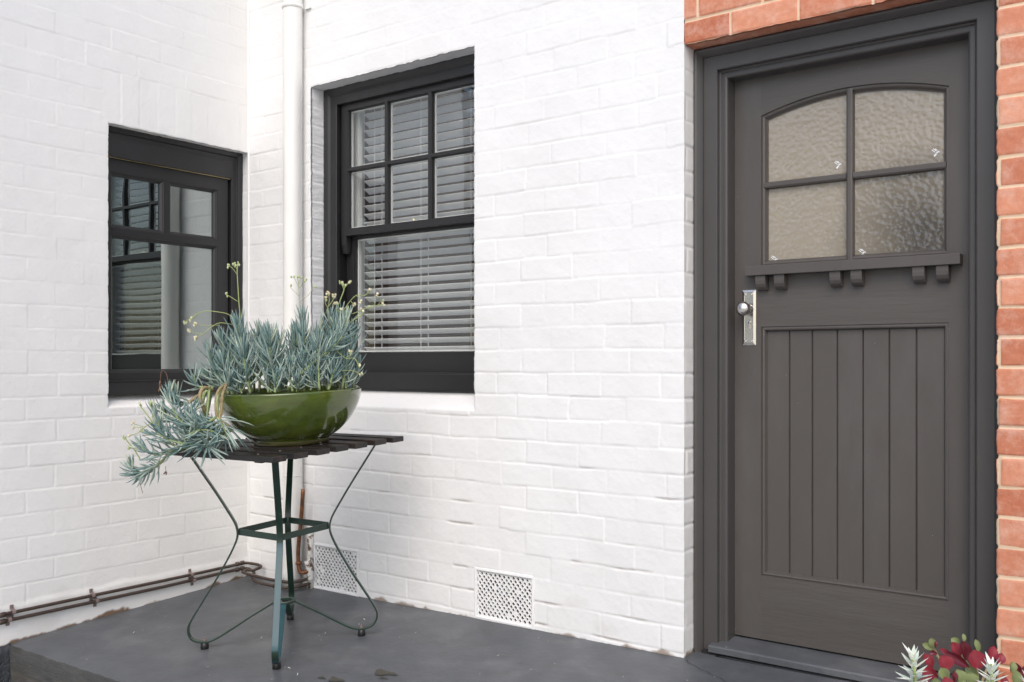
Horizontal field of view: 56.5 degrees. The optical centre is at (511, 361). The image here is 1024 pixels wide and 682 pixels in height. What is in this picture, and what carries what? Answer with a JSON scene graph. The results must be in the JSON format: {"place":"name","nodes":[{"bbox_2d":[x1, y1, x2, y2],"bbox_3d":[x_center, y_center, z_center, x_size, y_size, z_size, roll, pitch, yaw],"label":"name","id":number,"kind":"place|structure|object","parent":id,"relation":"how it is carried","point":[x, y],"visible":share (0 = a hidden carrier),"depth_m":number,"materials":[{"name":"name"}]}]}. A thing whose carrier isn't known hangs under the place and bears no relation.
{"place":"outdoors","nodes":[
{"label":"outdoors","id":0,"kind":"place"},
{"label":"ground","id":1,"kind":"structure","parent":0,"visible":0},
{"bbox_2d":[10,576,858,681],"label":"patio slab","id":2,"kind":"structure","parent":1,"relation":"on","point":[158,645],"depth_m":3.67,"materials":[{"name":"paint"}]},
{"bbox_2d":[163,433,403,669],"bbox_3d":[-0.899,0.711,3.771,0.667,0.826,0.660,0,0,37],"label":"garden table","id":3,"kind":"object","parent":2,"relation":"on","point":[335,442],"visible":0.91,"depth_m":3.71,"materials":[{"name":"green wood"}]},
{"bbox_2d":[219,385,361,446],"bbox_3d":[-0.871,0.212,3.755,0.560,0.209,0.560,-1,2,37],"label":"glazed bowl","id":4,"kind":"object","parent":3,"relation":"on","point":[294,418],"visible":0.79,"depth_m":3.55,"materials":[{"name":"ceramic"}]},
{"bbox_2d":[119,261,384,492],"bbox_3d":[-1.004,0.060,3.660,0.930,0.888,0.534,0,0,-23],"label":"chalkstick plant","id":5,"kind":"object","parent":4,"relation":"in","point":[327,356],"visible":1,"depth_m":3.60,"materials":[{"name":"green plant"}]},
{"bbox_2d":[318,669,397,681],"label":"floor stain","id":6,"kind":"object","parent":2,"relation":"on","point":[381,672],"visible":1,"depth_m":3.36,"materials":[{"name":"grey concrete"}]},
{"bbox_2d":[0,0,1023,681],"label":"brick house","id":7,"kind":"structure","parent":1,"relation":"on","point":[736,374],"depth_m":3.71,"materials":[{"name":"brick"}]},
{"bbox_2d":[108,125,242,394],"bbox_3d":[-1.658,-0.462,4.575,0.100,1.225,0.849,0,0,37],"label":"window","id":8,"kind":"structure","parent":7,"relation":"in","point":[173,235],"depth_m":4.59,"materials":[{"name":"paint"}]},
{"bbox_2d":[323,54,474,392],"bbox_3d":[-0.466,-0.597,4.387,1.056,1.465,0.155,0,0,37],"label":"window","id":9,"kind":"structure","parent":7,"relation":"in","point":[444,371],"depth_m":4.46,"materials":[{"name":"paint"}]},
{"bbox_2d":[363,87,474,349],"bbox_3d":[-0.404,-0.656,4.462,0.790,1.257,0.056,0,0,37],"label":"venetian blind","id":10,"kind":"object","parent":7,"relation":"hanging from","point":[424,148],"visible":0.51,"depth_m":4.48,"materials":[{"name":"white plastic"}]},
{"bbox_2d":[735,39,968,672],"bbox_3d":[1.128,-0.014,3.248,0.800,2.028,0.118,0,0,37],"label":"door","id":11,"kind":"structure","parent":7,"relation":"in","point":[852,177],"depth_m":3.25,"materials":[{"name":"paint"}]},
{"bbox_3d":[0.961,0.937,1.988,0.430,0.310,0.430,0,0,37],"label":"planter pot","id":12,"kind":"object","parent":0,"visible":0},
{"bbox_2d":[896,644,932,681],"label":"succulent","id":13,"kind":"object","parent":12,"relation":"in","point":[915,675],"visible":1,"depth_m":1.88,"materials":[{"name":"white plant"}]},
{"bbox_2d":[921,634,1023,681],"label":"red leaf succulent","id":14,"kind":"object","parent":12,"relation":"in","point":[960,654],"visible":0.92,"depth_m":2.01,"materials":[{"name":"red plant"}]},
{"bbox_2d":[976,652,1007,681],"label":"succulent","id":15,"kind":"object","parent":12,"relation":"in","point":[991,667],"visible":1,"depth_m":1.84,"materials":[{"name":"white plant"}]}
]}

